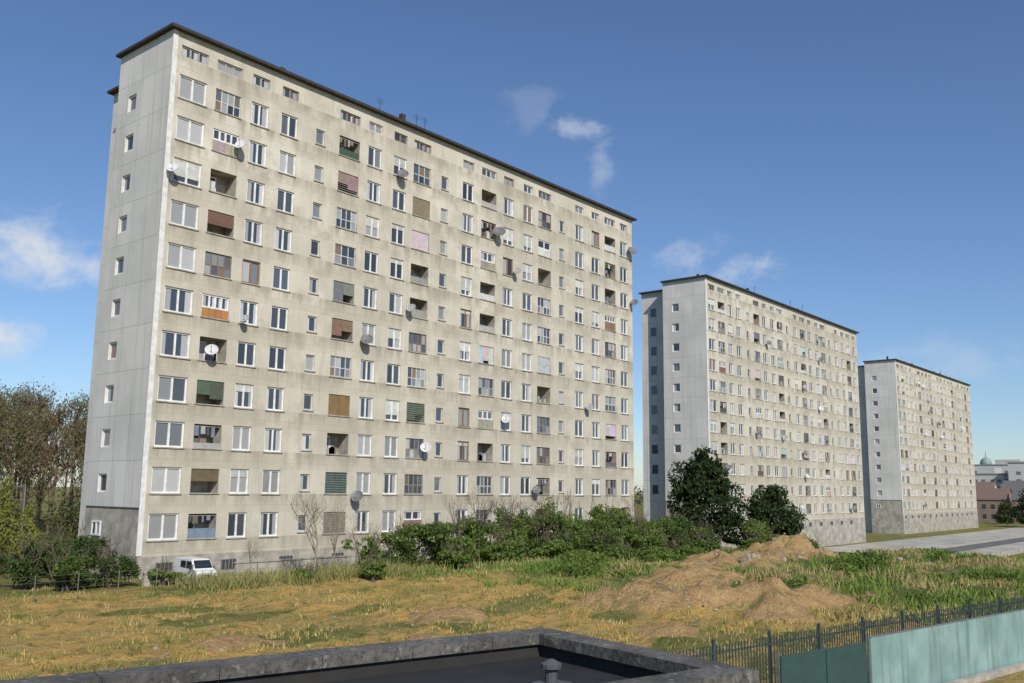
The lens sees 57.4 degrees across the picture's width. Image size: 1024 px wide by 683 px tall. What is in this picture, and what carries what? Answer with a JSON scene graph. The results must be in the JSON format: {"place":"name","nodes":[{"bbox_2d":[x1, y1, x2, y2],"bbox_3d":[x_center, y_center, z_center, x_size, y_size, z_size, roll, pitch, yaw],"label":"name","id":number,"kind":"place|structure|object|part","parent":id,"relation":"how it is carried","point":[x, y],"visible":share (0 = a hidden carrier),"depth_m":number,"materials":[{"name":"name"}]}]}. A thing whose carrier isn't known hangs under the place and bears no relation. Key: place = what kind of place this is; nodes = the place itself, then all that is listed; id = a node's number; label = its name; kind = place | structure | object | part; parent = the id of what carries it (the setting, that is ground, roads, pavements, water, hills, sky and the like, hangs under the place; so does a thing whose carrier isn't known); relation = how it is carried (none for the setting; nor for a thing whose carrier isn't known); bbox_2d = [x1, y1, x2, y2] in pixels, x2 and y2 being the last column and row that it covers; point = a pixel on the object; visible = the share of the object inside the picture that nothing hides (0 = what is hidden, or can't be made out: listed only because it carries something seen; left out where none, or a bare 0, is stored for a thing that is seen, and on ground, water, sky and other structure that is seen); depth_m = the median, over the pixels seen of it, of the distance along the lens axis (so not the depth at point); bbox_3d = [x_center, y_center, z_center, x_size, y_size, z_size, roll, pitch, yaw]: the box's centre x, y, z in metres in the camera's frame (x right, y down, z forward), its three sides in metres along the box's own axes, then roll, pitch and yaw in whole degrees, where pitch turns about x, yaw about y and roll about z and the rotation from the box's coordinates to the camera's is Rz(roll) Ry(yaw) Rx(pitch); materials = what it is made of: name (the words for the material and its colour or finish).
{"place":"outdoors","nodes":[
{"label":"outdoors","id":0,"kind":"place"},
{"bbox_2d":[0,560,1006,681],"bbox_3d":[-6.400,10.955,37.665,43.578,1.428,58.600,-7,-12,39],"label":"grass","id":1,"kind":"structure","parent":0,"point":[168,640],"depth_m":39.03,"materials":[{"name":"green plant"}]},
{"bbox_2d":[0,487,1023,682],"bbox_3d":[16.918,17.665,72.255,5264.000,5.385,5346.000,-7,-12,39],"label":"ground","id":2,"kind":"structure","parent":0,"point":[783,599],"depth_m":41.10,"materials":[{"name":"brown soil"}]},
{"bbox_2d":[0,546,6,570],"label":"shrub","id":3,"kind":"object","parent":2,"relation":"on","point":[1,552],"visible":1,"depth_m":47.94,"materials":[{"name":"green plant"}]},
{"bbox_2d":[0,475,19,571],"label":"tree","id":4,"kind":"object","parent":2,"relation":"on","point":[5,537],"visible":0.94,"depth_m":55.61,"materials":[{"name":"green plant"}]},
{"bbox_2d":[12,486,25,545],"bbox_3d":[-33.831,12.224,61.775,0.097,5.348,2.897,-7,-12,39],"label":"steel frame","id":5,"kind":"object","parent":2,"relation":"on","point":[23,502],"visible":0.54,"depth_m":63.05,"materials":[{"name":"metal"}]},
{"bbox_2d":[9,503,40,567],"bbox_3d":[-30.327,12.267,58.253,1.812,4.407,1.895,-1,-9,11],"label":"cypress tree","id":6,"kind":"object","parent":2,"relation":"on","point":[26,513],"visible":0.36,"depth_m":58.17,"materials":[{"name":"green plant"}]},
{"bbox_2d":[0,527,63,589],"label":"shrub","id":7,"kind":"object","parent":2,"relation":"on","point":[26,571],"visible":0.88,"depth_m":48.54,"materials":[{"name":"green plant"}]},
{"bbox_2d":[0,490,81,546],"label":"undergrowth","id":8,"kind":"object","parent":2,"relation":"on","point":[72,510],"visible":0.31,"depth_m":86.53,"materials":[{"name":"green plant"}]},
{"bbox_2d":[0,376,88,535],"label":"woodland","id":9,"kind":"object","parent":2,"relation":"on","point":[21,424],"visible":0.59,"depth_m":107.07,"materials":[{"name":"brown plant"}]},
{"bbox_2d":[33,521,74,575],"bbox_3d":[-27.125,12.250,55.614,2.332,3.473,3.513,3,-9,-12],"label":"shrub","id":10,"kind":"object","parent":2,"relation":"on","point":[54,538],"visible":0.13,"depth_m":55.45,"materials":[{"name":"green plant"}]},
{"bbox_2d":[41,534,99,591],"bbox_3d":[-22.802,11.410,48.172,3.326,2.912,2.479,-7,-12,39],"label":"shrub","id":11,"kind":"object","parent":2,"relation":"on","point":[66,564],"visible":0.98,"depth_m":47.82,"materials":[{"name":"green plant"}]},
{"bbox_2d":[48,516,111,582],"bbox_3d":[-24.482,11.731,52.758,3.287,3.713,2.684,0,-9,6],"label":"shrub","id":12,"kind":"object","parent":2,"relation":"on","point":[79,543],"visible":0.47,"depth_m":52.53,"materials":[{"name":"green plant"}]},
{"bbox_2d":[80,534,141,587],"bbox_3d":[-21.526,11.691,49.784,2.735,2.903,3.331,-4,-10,29],"label":"shrub","id":13,"kind":"object","parent":2,"relation":"on","point":[126,565],"visible":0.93,"depth_m":49.47,"materials":[{"name":"green plant"}]},
{"bbox_2d":[147,558,183,585],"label":"shrub","id":14,"kind":"object","parent":2,"relation":"on","point":[151,573],"visible":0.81,"depth_m":50.46,"materials":[{"name":"green plant"}]},
{"bbox_2d":[174,557,216,579],"bbox_3d":[-17.865,12.911,52.740,1.483,1.331,3.000,9,-12,-44],"label":"parked van","id":15,"kind":"object","parent":2,"relation":"on","point":[203,564],"visible":0.39,"depth_m":52.30,"materials":[{"name":"white paint"}]},
{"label":"windows","id":16,"kind":"part","parent":15,"relation":"part of","materials":[{"name":"black glass"}]},
{"bbox_2d":[7,553,390,601],"bbox_3d":[-16.649,12.348,48.661,0.056,1.470,28.056,-7,-12,39],"label":"wire fence","id":17,"kind":"object","parent":2,"relation":"on","point":[118,590],"visible":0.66,"depth_m":46.77,"materials":[{"name":"grey metal"}]},
{"bbox_2d":[141,555,352,586],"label":"wall","id":18,"kind":"structure","parent":2,"relation":"on","point":[267,565],"depth_m":57.90,"materials":[{"name":"concrete"}]},
{"bbox_2d":[243,537,267,573],"bbox_3d":[-14.921,12.326,52.972,1.584,2.810,2.302,-2,-9,18],"label":"bare tree","id":19,"kind":"object","parent":2,"relation":"on","point":[250,546],"visible":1,"depth_m":53.23,"materials":[{"name":"brown plant"}]},
{"bbox_2d":[168,560,427,593],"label":"tall grass","id":20,"kind":"structure","parent":2,"relation":"on","point":[245,580],"depth_m":51.39,"materials":[{"name":"green plant"}]},
{"bbox_2d":[287,558,327,580],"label":"shrub","id":21,"kind":"object","parent":2,"relation":"on","point":[304,572],"visible":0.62,"depth_m":52.55,"materials":[{"name":"green plant"}]},
{"bbox_2d":[286,486,329,571],"bbox_3d":[-11.813,11.047,54.402,2.696,5.712,3.729,4,-10,-22],"label":"bare tree","id":22,"kind":"object","parent":2,"relation":"on","point":[313,515],"visible":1,"depth_m":54.84,"materials":[{"name":"brown plant"}]},
{"bbox_2d":[2,481,643,505],"bbox_3d":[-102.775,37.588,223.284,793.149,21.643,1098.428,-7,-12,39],"label":"distant treeline","id":23,"kind":"object","parent":2,"relation":"on","point":[640,496],"visible":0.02,"depth_m":466.35,"materials":[{"name":"green plant"}]},
{"bbox_2d":[310,492,356,567],"bbox_3d":[-11.201,11.756,57.116,2.877,5.094,3.734,1,-9,-1],"label":"bare tree","id":24,"kind":"object","parent":2,"relation":"on","point":[334,532],"visible":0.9,"depth_m":57.55,"materials":[{"name":"brown plant"}]},
{"bbox_2d":[78,22,637,578],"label":"apartment block","id":25,"kind":"structure","parent":2,"relation":"on","point":[374,316],"depth_m":66.63,"materials":[{"name":"concrete"}]},
{"bbox_2d":[90,29,628,570],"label":"window frames and loggias","id":26,"kind":"structure","parent":25,"relation":"in","point":[335,482],"depth_m":66.40,"materials":[{"name":"white plastic"}]},
{"bbox_2d":[92,48,627,538],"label":"window panes","id":27,"kind":"structure","parent":25,"relation":"in","point":[154,531],"depth_m":66.19,"materials":[{"name":"grey glass"}]},
{"bbox_2d":[344,511,378,561],"bbox_3d":[-9.608,12.656,59.367,2.291,4.261,1.815,-7,-12,39],"label":"bare tree","id":28,"kind":"object","parent":2,"relation":"on","point":[361,541],"visible":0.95,"depth_m":59.51,"materials":[{"name":"brown plant"}]},
{"bbox_2d":[341,523,382,568],"bbox_3d":[-9.076,13.034,58.875,3.325,3.298,2.623,-7,-12,39],"label":"shrub","id":29,"kind":"object","parent":2,"relation":"on","point":[372,545],"visible":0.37,"depth_m":58.73,"materials":[{"name":"green plant"}]},
{"bbox_2d":[353,546,389,581],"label":"shrub","id":30,"kind":"object","parent":2,"relation":"on","point":[368,569],"visible":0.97,"depth_m":54.67,"materials":[{"name":"green plant"}]},
{"bbox_2d":[0,627,758,682],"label":"flat roof annexe","id":31,"kind":"structure","parent":2,"relation":"on","point":[541,655],"depth_m":9.28,"materials":[{"name":"concrete"}]},
{"bbox_2d":[367,521,425,566],"bbox_3d":[-7.909,13.566,61.627,4.042,3.499,4.542,-7,-12,39],"label":"shrub","id":32,"kind":"object","parent":2,"relation":"on","point":[403,556],"visible":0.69,"depth_m":61.42,"materials":[{"name":"green plant"}]},
{"bbox_2d":[391,512,455,566],"bbox_3d":[-6.142,13.632,64.000,4.587,3.914,3.297,-1,-9,12],"label":"shrub","id":33,"kind":"object","parent":2,"relation":"on","point":[427,533],"visible":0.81,"depth_m":63.53,"materials":[{"name":"green plant"}]},
{"bbox_2d":[428,518,475,564],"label":"shrub","id":34,"kind":"object","parent":2,"relation":"on","point":[432,554],"visible":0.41,"depth_m":66.00,"materials":[{"name":"green plant"}]},
{"bbox_2d":[435,532,480,568],"bbox_3d":[-3.653,14.109,63.258,2.855,2.573,2.754,-3,-10,23],"label":"shrub","id":35,"kind":"object","parent":2,"relation":"on","point":[449,555],"visible":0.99,"depth_m":62.71,"materials":[{"name":"green plant"}]},
{"bbox_2d":[443,495,480,551],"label":"bare tree","id":36,"kind":"object","parent":2,"relation":"on","point":[465,524],"visible":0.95,"depth_m":66.95,"materials":[{"name":"brown plant"}]},
{"bbox_2d":[443,503,488,563],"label":"shrub","id":37,"kind":"object","parent":2,"relation":"on","point":[470,531],"visible":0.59,"depth_m":68.87,"materials":[{"name":"green plant"}]},
{"bbox_2d":[460,480,497,560],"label":"bare tree","id":38,"kind":"object","parent":2,"relation":"on","point":[484,518],"visible":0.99,"depth_m":69.26,"materials":[{"name":"brown plant"}]},
{"bbox_2d":[474,508,520,560],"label":"shrub","id":39,"kind":"object","parent":2,"relation":"on","point":[489,526],"visible":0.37,"depth_m":70.28,"materials":[{"name":"green plant"}]},
{"bbox_2d":[481,528,527,563],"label":"shrub","id":40,"kind":"object","parent":2,"relation":"on","point":[495,553],"visible":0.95,"depth_m":67.73,"materials":[{"name":"green plant"}]},
{"bbox_2d":[487,493,531,539],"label":"bare tree","id":41,"kind":"object","parent":2,"relation":"on","point":[508,510],"visible":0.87,"depth_m":72.57,"materials":[{"name":"brown plant"}]},
{"bbox_2d":[489,498,538,556],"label":"shrub","id":42,"kind":"object","parent":2,"relation":"on","point":[519,524],"visible":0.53,"depth_m":73.35,"materials":[{"name":"green plant"}]},
{"bbox_2d":[522,482,559,557],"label":"bare tree","id":43,"kind":"object","parent":2,"relation":"on","point":[538,510],"visible":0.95,"depth_m":73.78,"materials":[{"name":"brown plant"}]},
{"bbox_2d":[522,498,583,551],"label":"shrub","id":44,"kind":"object","parent":2,"relation":"on","point":[554,519],"visible":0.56,"depth_m":75.44,"materials":[{"name":"green plant"}]},
{"bbox_2d":[528,525,582,557],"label":"shrub","id":45,"kind":"object","parent":2,"relation":"on","point":[552,548],"visible":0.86,"depth_m":71.97,"materials":[{"name":"green plant"}]},
{"bbox_2d":[103,533,1015,650],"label":"rubble","id":46,"kind":"object","parent":2,"relation":"on","point":[746,556],"visible":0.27,"depth_m":61.99,"materials":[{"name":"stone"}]},
{"bbox_2d":[527,488,593,549],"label":"shrub","id":47,"kind":"object","parent":2,"relation":"on","point":[578,528],"visible":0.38,"depth_m":78.10,"materials":[{"name":"green plant"}]},
{"bbox_2d":[564,491,628,549],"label":"shrub","id":48,"kind":"object","parent":2,"relation":"on","point":[595,523],"visible":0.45,"depth_m":79.67,"materials":[{"name":"green plant"}]},
{"bbox_2d":[577,517,629,552],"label":"shrub","id":49,"kind":"object","parent":2,"relation":"on","point":[598,543],"visible":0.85,"depth_m":77.51,"materials":[{"name":"green plant"}]},
{"bbox_2d":[577,496,642,546],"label":"shrub","id":50,"kind":"object","parent":2,"relation":"on","point":[622,515],"visible":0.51,"depth_m":83.10,"materials":[{"name":"green plant"}]},
{"bbox_2d":[600,536,661,562],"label":"shrub","id":51,"kind":"object","parent":2,"relation":"on","point":[629,553],"visible":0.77,"depth_m":70.30,"materials":[{"name":"green plant"}]},
{"bbox_2d":[614,490,650,531],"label":"bare tree","id":52,"kind":"object","parent":2,"relation":"on","point":[632,507],"visible":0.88,"depth_m":84.26,"materials":[{"name":"grey plant"}]},
{"bbox_2d":[604,496,664,547],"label":"shrub","id":53,"kind":"object","parent":2,"relation":"on","point":[629,522],"visible":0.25,"depth_m":85.63,"materials":[{"name":"green plant"}]},
{"bbox_2d":[625,522,670,549],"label":"shrub","id":54,"kind":"object","parent":2,"relation":"on","point":[654,539],"visible":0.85,"depth_m":82.06,"materials":[{"name":"green plant"}]},
{"bbox_2d":[632,507,684,546],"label":"shrub","id":55,"kind":"object","parent":2,"relation":"on","point":[669,527],"visible":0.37,"depth_m":87.40,"materials":[{"name":"green plant"}]},
{"bbox_2d":[660,506,694,549],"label":"shrub","id":56,"kind":"object","parent":2,"relation":"on","point":[680,522],"visible":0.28,"depth_m":90.46,"materials":[{"name":"green plant"}]},
{"bbox_2d":[649,529,706,560],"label":"shrub","id":57,"kind":"object","parent":2,"relation":"on","point":[689,549],"visible":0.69,"depth_m":76.06,"materials":[{"name":"green plant"}]},
{"bbox_2d":[672,517,715,542],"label":"shrub","id":58,"kind":"object","parent":2,"relation":"on","point":[705,531],"visible":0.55,"depth_m":87.74,"materials":[{"name":"green plant"}]},
{"bbox_2d":[681,528,721,552],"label":"shrub","id":59,"kind":"object","parent":2,"relation":"on","point":[710,545],"visible":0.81,"depth_m":82.12,"materials":[{"name":"green plant"}]},
{"bbox_2d":[682,514,721,548],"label":"shrub","id":60,"kind":"object","parent":2,"relation":"on","point":[716,535],"visible":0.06,"depth_m":93.04,"materials":[{"name":"green plant"}]},
{"bbox_2d":[390,546,1023,625],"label":"tall weeds","id":61,"kind":"object","parent":2,"relation":"on","point":[892,576],"visible":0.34,"depth_m":55.75,"materials":[{"name":"green plant"}]},
{"bbox_2d":[666,445,751,544],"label":"yew tree","id":62,"kind":"object","parent":2,"relation":"on","point":[700,480],"visible":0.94,"depth_m":97.33,"materials":[{"name":"green plant"}]},
{"bbox_2d":[639,274,865,548],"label":"apartment block","id":63,"kind":"structure","parent":2,"relation":"on","point":[754,390],"depth_m":134.47,"materials":[{"name":"concrete"}]},
{"bbox_2d":[650,285,860,514],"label":"window panes","id":64,"kind":"structure","parent":63,"relation":"in","point":[675,307],"depth_m":134.40,"materials":[{"name":"grey glass"}]},
{"bbox_2d":[650,277,861,530],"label":"window frames and loggias","id":65,"kind":"structure","parent":63,"relation":"in","point":[714,446],"depth_m":138.97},
{"bbox_2d":[735,512,776,549],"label":"shrub","id":66,"kind":"object","parent":2,"relation":"on","point":[756,527],"visible":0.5,"depth_m":94.95,"materials":[{"name":"green plant"}]},
{"bbox_2d":[740,531,778,546],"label":"shrub","id":67,"kind":"object","parent":2,"relation":"on","point":[751,541],"visible":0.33,"depth_m":87.78,"materials":[{"name":"green plant"}]},
{"bbox_2d":[527,546,1023,603],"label":"bramble patches","id":68,"kind":"object","parent":2,"relation":"on","point":[586,567],"visible":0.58,"depth_m":61.58,"materials":[{"name":"green plant"}]},
{"bbox_2d":[743,484,808,546],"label":"yew tree","id":69,"kind":"object","parent":2,"relation":"on","point":[768,503],"visible":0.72,"depth_m":102.16,"materials":[{"name":"green plant"}]},
{"bbox_2d":[808,533,823,549],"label":"shrub","id":70,"kind":"object","parent":2,"relation":"on","point":[816,545],"visible":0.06,"depth_m":104.55,"materials":[{"name":"green plant"}]},
{"bbox_2d":[672,596,1023,682],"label":"picket fence","id":71,"kind":"object","parent":2,"relation":"on","point":[714,653],"visible":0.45,"depth_m":26.75,"materials":[{"name":"black metal"}]},
{"bbox_2d":[776,609,1023,682],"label":"screen fence","id":72,"kind":"object","parent":2,"relation":"on","point":[979,649],"visible":1,"depth_m":27.43,"materials":[{"name":"frosted metal"},{"name":"painted metal"}]},
{"bbox_2d":[858,356,978,533],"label":"apartment block","id":73,"kind":"structure","parent":2,"relation":"on","point":[918,469],"depth_m":207.83,"materials":[{"name":"concrete"}]},
{"bbox_2d":[872,367,973,508],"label":"window panes","id":74,"kind":"structure","parent":73,"relation":"in","point":[874,377],"depth_m":207.41,"materials":[{"name":"grey glass"}]},
{"bbox_2d":[872,362,974,518],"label":"window frames and loggias","id":75,"kind":"structure","parent":73,"relation":"in","point":[902,376],"depth_m":216.14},
{"bbox_2d":[922,536,1023,555],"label":"kerb","id":76,"kind":"structure","parent":2,"relation":"on","point":[1012,551],"depth_m":135.68,"materials":[{"name":"concrete"}]},
{"bbox_2d":[974,459,1023,472],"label":"pale apartment building","id":77,"kind":"structure","parent":2,"relation":"on","point":[1003,464],"depth_m":496.43,"materials":[{"name":"white paint"}]},
{"bbox_2d":[993,499,1018,523],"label":"dark tree","id":78,"kind":"object","parent":2,"relation":"on","point":[1005,507],"visible":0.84,"depth_m":275.01,"materials":[{"name":"green plant"}]},
{"bbox_2d":[1010,488,1023,523],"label":"dark tree","id":79,"kind":"object","parent":2,"relation":"on","point":[1019,516],"visible":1,"depth_m":247.46,"materials":[{"name":"green plant"}]},
{"bbox_2d":[1012,500,1023,523],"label":"walls","id":80,"kind":"structure","parent":2,"relation":"on","point":[1016,502],"depth_m":281.47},
{"bbox_2d":[1011,489,1023,499],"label":"roof and chimney","id":81,"kind":"structure","parent":80,"relation":"on","point":[1015,495],"depth_m":283.49,"materials":[{"name":"grey"}]},
{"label":"walls","id":82,"kind":"object","parent":2,"relation":"on","visible":0},
{"bbox_2d":[975,478,997,489],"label":"roof and chimney","id":83,"kind":"structure","parent":82,"relation":"on","point":[988,484],"depth_m":334.13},
{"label":"walls","id":84,"kind":"object","parent":2,"relation":"on","visible":0},
{"bbox_2d":[1003,481,1023,491],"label":"roof and chimney","id":85,"kind":"structure","parent":84,"relation":"on","point":[1012,485],"depth_m":332.19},
{"bbox_2d":[0,0,1023,492],"label":"sky","id":86,"kind":"structure","parent":0,"point":[858,164],"materials":[{"name":"blue"}]},
{"bbox_2d":[817,527,1023,554],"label":"road","id":87,"kind":"structure","parent":0,"point":[947,540],"depth_m":163.04,"materials":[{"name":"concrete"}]},
{"bbox_2d":[930,537,1023,551],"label":"asphalt lane","id":88,"kind":"structure","parent":87,"relation":"on","point":[983,545],"depth_m":156.62,"materials":[{"name":"grey asphalt"}]},
{"bbox_2d":[980,452,991,463],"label":"domed church","id":89,"kind":"structure","parent":0,"point":[985,460],"depth_m":570.00,"materials":[{"name":"teal metal"}]},
{"bbox_2d":[975,467,1008,487],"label":"pale apartment building","id":90,"kind":"structure","parent":0,"point":[996,475],"depth_m":398.89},
{"bbox_2d":[975,479,1008,487],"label":"windows","id":91,"kind":"structure","parent":90,"relation":"in","point":[976,480],"depth_m":397.16,"materials":[{"name":"grey glass"}]},
{"bbox_2d":[977,491,1012,522],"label":"building","id":92,"kind":"structure","parent":0,"point":[988,511],"depth_m":288.92,"materials":[{"name":"brown brick"}]},
{"bbox_2d":[976,484,1011,499],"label":"roof and chimney","id":93,"kind":"structure","parent":92,"relation":"on","point":[1001,492],"depth_m":290.68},
{"bbox_2d":[982,504,1011,519],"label":"windows","id":94,"kind":"structure","parent":92,"relation":"attached to","point":[984,508],"depth_m":288.88,"materials":[{"name":"grey glass"}]},
{"bbox_2d":[1007,461,1023,480],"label":"pale apartment building","id":95,"kind":"structure","parent":0,"point":[1015,471],"depth_m":382.51,"materials":[{"name":"white paint"}]}
]}

